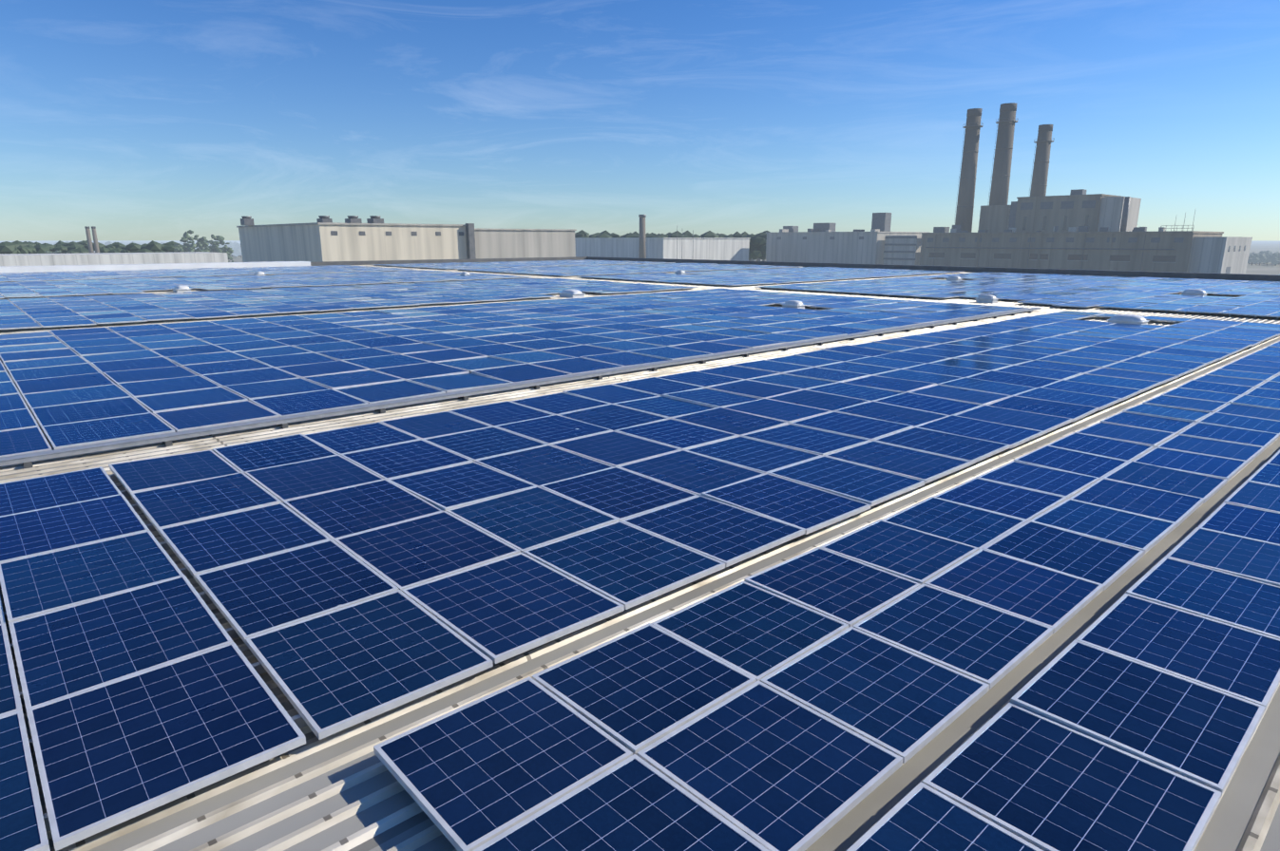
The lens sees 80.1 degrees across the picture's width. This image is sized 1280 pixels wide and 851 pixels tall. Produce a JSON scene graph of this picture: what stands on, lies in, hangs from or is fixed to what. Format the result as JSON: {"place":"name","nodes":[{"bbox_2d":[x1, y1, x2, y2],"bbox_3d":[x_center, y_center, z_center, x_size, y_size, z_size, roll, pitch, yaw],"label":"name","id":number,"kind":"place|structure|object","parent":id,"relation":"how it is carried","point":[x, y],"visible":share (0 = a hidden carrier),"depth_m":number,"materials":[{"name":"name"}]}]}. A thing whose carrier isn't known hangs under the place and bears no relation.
{"place":"outdoors","nodes":[
{"label":"outdoors","id":0,"kind":"place"},
{"bbox_2d":[459,271,470,275],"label":"roof light dome","id":1,"kind":"structure","parent":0,"point":[465,274],"depth_m":55.98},
{"bbox_2d":[0,256,1279,850],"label":"roof","id":2,"kind":"structure","parent":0,"point":[342,791],"depth_m":4.75,"materials":[{"name":"grey metal"}]},
{"bbox_2d":[172,285,191,292],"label":"roof light dome","id":3,"kind":"structure","parent":2,"relation":"on","point":[180,289],"depth_m":39.59,"materials":[{"name":"white plastic"}]},
{"bbox_2d":[253,271,266,276],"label":"roof light dome","id":4,"kind":"structure","parent":2,"relation":"on","point":[259,274],"depth_m":56.70,"materials":[{"name":"white plastic"}]},
{"bbox_2d":[0,259,675,282],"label":"solar array","id":5,"kind":"object","parent":2,"relation":"on","point":[116,275],"visible":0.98,"depth_m":64.90,"materials":[{"name":"blue glass"}]},
{"bbox_2d":[0,263,800,299],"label":"solar array","id":6,"kind":"object","parent":2,"relation":"on","point":[61,288],"visible":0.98,"depth_m":49.84,"materials":[{"name":"blue glass"}]},
{"bbox_2d":[0,267,961,331],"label":"solar array","id":7,"kind":"object","parent":2,"relation":"on","point":[40,314],"visible":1,"depth_m":35.06,"materials":[{"name":"blue glass"}]},
{"bbox_2d":[0,307,1041,468],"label":"mounting rail","id":8,"kind":"object","parent":2,"relation":"on","point":[165,439],"visible":0.9,"depth_m":12.47,"materials":[{"name":"metal"}]},
{"bbox_2d":[557,289,585,298],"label":"roof light dome","id":9,"kind":"structure","parent":2,"relation":"on","point":[571,294],"depth_m":36.32,"materials":[{"name":"white plastic"}]},
{"bbox_2d":[0,272,1225,458],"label":"solar array","id":10,"kind":"object","parent":2,"relation":"on","point":[177,377],"visible":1,"depth_m":18.87,"materials":[{"name":"blue glass"}]},
{"bbox_2d":[0,280,1279,850],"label":"solar array","id":11,"kind":"object","parent":2,"relation":"on","point":[350,577],"visible":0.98,"depth_m":7.07,"materials":[{"name":"blue glass"}]},
{"bbox_2d":[674,269,686,273],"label":"roof light dome","id":12,"kind":"structure","parent":2,"relation":"on","point":[679,272],"depth_m":59.05,"materials":[{"name":"white plastic"}]},
{"bbox_2d":[781,300,806,308],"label":"roof light dome","id":13,"kind":"structure","parent":2,"relation":"on","point":[795,304],"depth_m":29.98,"materials":[{"name":"white plastic"}]},
{"bbox_2d":[373,341,1279,850],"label":"solar array","id":14,"kind":"object","parent":2,"relation":"on","point":[803,702],"visible":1,"depth_m":4.74,"materials":[{"name":"blue glass"}]},
{"bbox_2d":[946,275,962,280],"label":"roof light dome","id":15,"kind":"structure","parent":2,"relation":"on","point":[953,277],"depth_m":50.24,"materials":[{"name":"white plastic"}]},
{"bbox_2d":[974,294,999,304],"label":"roof light dome","id":16,"kind":"structure","parent":2,"relation":"on","point":[987,298],"depth_m":33.14,"materials":[{"name":"white plastic"}]},
{"bbox_2d":[846,449,1279,850],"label":"solar array","id":17,"kind":"object","parent":2,"relation":"on","point":[1130,719],"visible":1,"depth_m":4.18,"materials":[{"name":"blue glass"}]},
{"bbox_2d":[1106,314,1149,324],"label":"roof light dome","id":18,"kind":"structure","parent":2,"relation":"on","point":[1129,319],"depth_m":24.19,"materials":[{"name":"white plastic"}]},
{"bbox_2d":[1051,280,1249,308],"bbox_3d":[27.777,-7.022,39.731,28.830,0.131,1.270,-12,18,-41],"label":"solar array","id":19,"kind":"object","parent":2,"relation":"on","point":[1087,303],"visible":0.9,"depth_m":36.18,"materials":[{"name":"blue glass"}]},
{"bbox_2d":[1180,288,1207,295],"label":"roof light dome","id":20,"kind":"structure","parent":2,"relation":"on","point":[1193,292],"depth_m":36.67,"materials":[{"name":"white plastic"}]},
{"bbox_2d":[0,0,1279,241],"label":"sky","id":21,"kind":"structure","parent":0,"point":[127,120],"materials":[{"name":"blue"}]},
{"bbox_2d":[0,240,1279,274],"bbox_3d":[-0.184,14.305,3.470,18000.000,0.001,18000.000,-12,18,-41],"label":"ground","id":22,"kind":"structure","parent":0,"point":[1257,247],"depth_m":1244.93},
{"bbox_2d":[0,240,185,253],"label":"tree line","id":23,"kind":"object","parent":22,"relation":"on","point":[36,247],"visible":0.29,"depth_m":355.86,"materials":[{"name":"green plant"}]},
{"bbox_2d":[0,226,228,267],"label":"industrial building","id":24,"kind":"structure","parent":22,"relation":"on","point":[96,257],"depth_m":248.55,"materials":[{"name":"metal"}]},
{"bbox_2d":[0,241,241,257],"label":"tree belt","id":25,"kind":"object","parent":22,"relation":"on","point":[236,247],"visible":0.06,"depth_m":638.25,"materials":[{"name":"green plant"}]},
{"bbox_2d":[173,234,202,251],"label":"tree","id":26,"kind":"object","parent":22,"relation":"on","point":[191,247],"visible":0.58,"depth_m":318.29,"materials":[{"name":"green plant"}]},
{"bbox_2d":[181,229,210,252],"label":"tree","id":27,"kind":"object","parent":22,"relation":"on","point":[202,239],"visible":0.52,"depth_m":321.96,"materials":[{"name":"green plant"}]},
{"bbox_2d":[195,239,210,250],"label":"tree","id":28,"kind":"object","parent":22,"relation":"on","point":[202,247],"visible":0.17,"depth_m":357.03,"materials":[{"name":"green plant"}]},
{"bbox_2d":[207,234,226,252],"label":"tree","id":29,"kind":"object","parent":22,"relation":"on","point":[220,238],"visible":0.5,"depth_m":342.94,"materials":[{"name":"green plant"}]},
{"bbox_2d":[211,241,233,256],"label":"tree","id":30,"kind":"object","parent":22,"relation":"on","point":[225,247],"visible":0.56,"depth_m":341.22,"materials":[{"name":"green plant"}]},
{"bbox_2d":[227,251,234,262],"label":"tree","id":31,"kind":"object","parent":22,"relation":"on","point":[229,257],"visible":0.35,"depth_m":363.25,"materials":[{"name":"green plant"}]},
{"bbox_2d":[236,215,576,262],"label":"warehouse building","id":32,"kind":"structure","parent":22,"relation":"on","point":[351,238],"depth_m":159.10,"materials":[{"name":"metal"}]},
{"bbox_2d":[574,214,750,261],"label":"industrial building","id":33,"kind":"structure","parent":22,"relation":"on","point":[641,246],"depth_m":356.25,"materials":[{"name":"metal"}]},
{"bbox_2d":[574,229,770,261],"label":"tree belt","id":34,"kind":"object","parent":22,"relation":"on","point":[757,247],"visible":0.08,"depth_m":464.36,"materials":[{"name":"green plant"}]},
{"bbox_2d":[765,102,1252,273],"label":"power plant","id":35,"kind":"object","parent":22,"relation":"on","point":[1079,229],"visible":0.98,"depth_m":290.11,"materials":[{"name":"concrete"}]},
{"bbox_2d":[1247,250,1279,266],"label":"distant trees","id":36,"kind":"object","parent":22,"relation":"on","point":[1265,257],"visible":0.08,"depth_m":437.88,"materials":[{"name":"green plant"}]}
]}

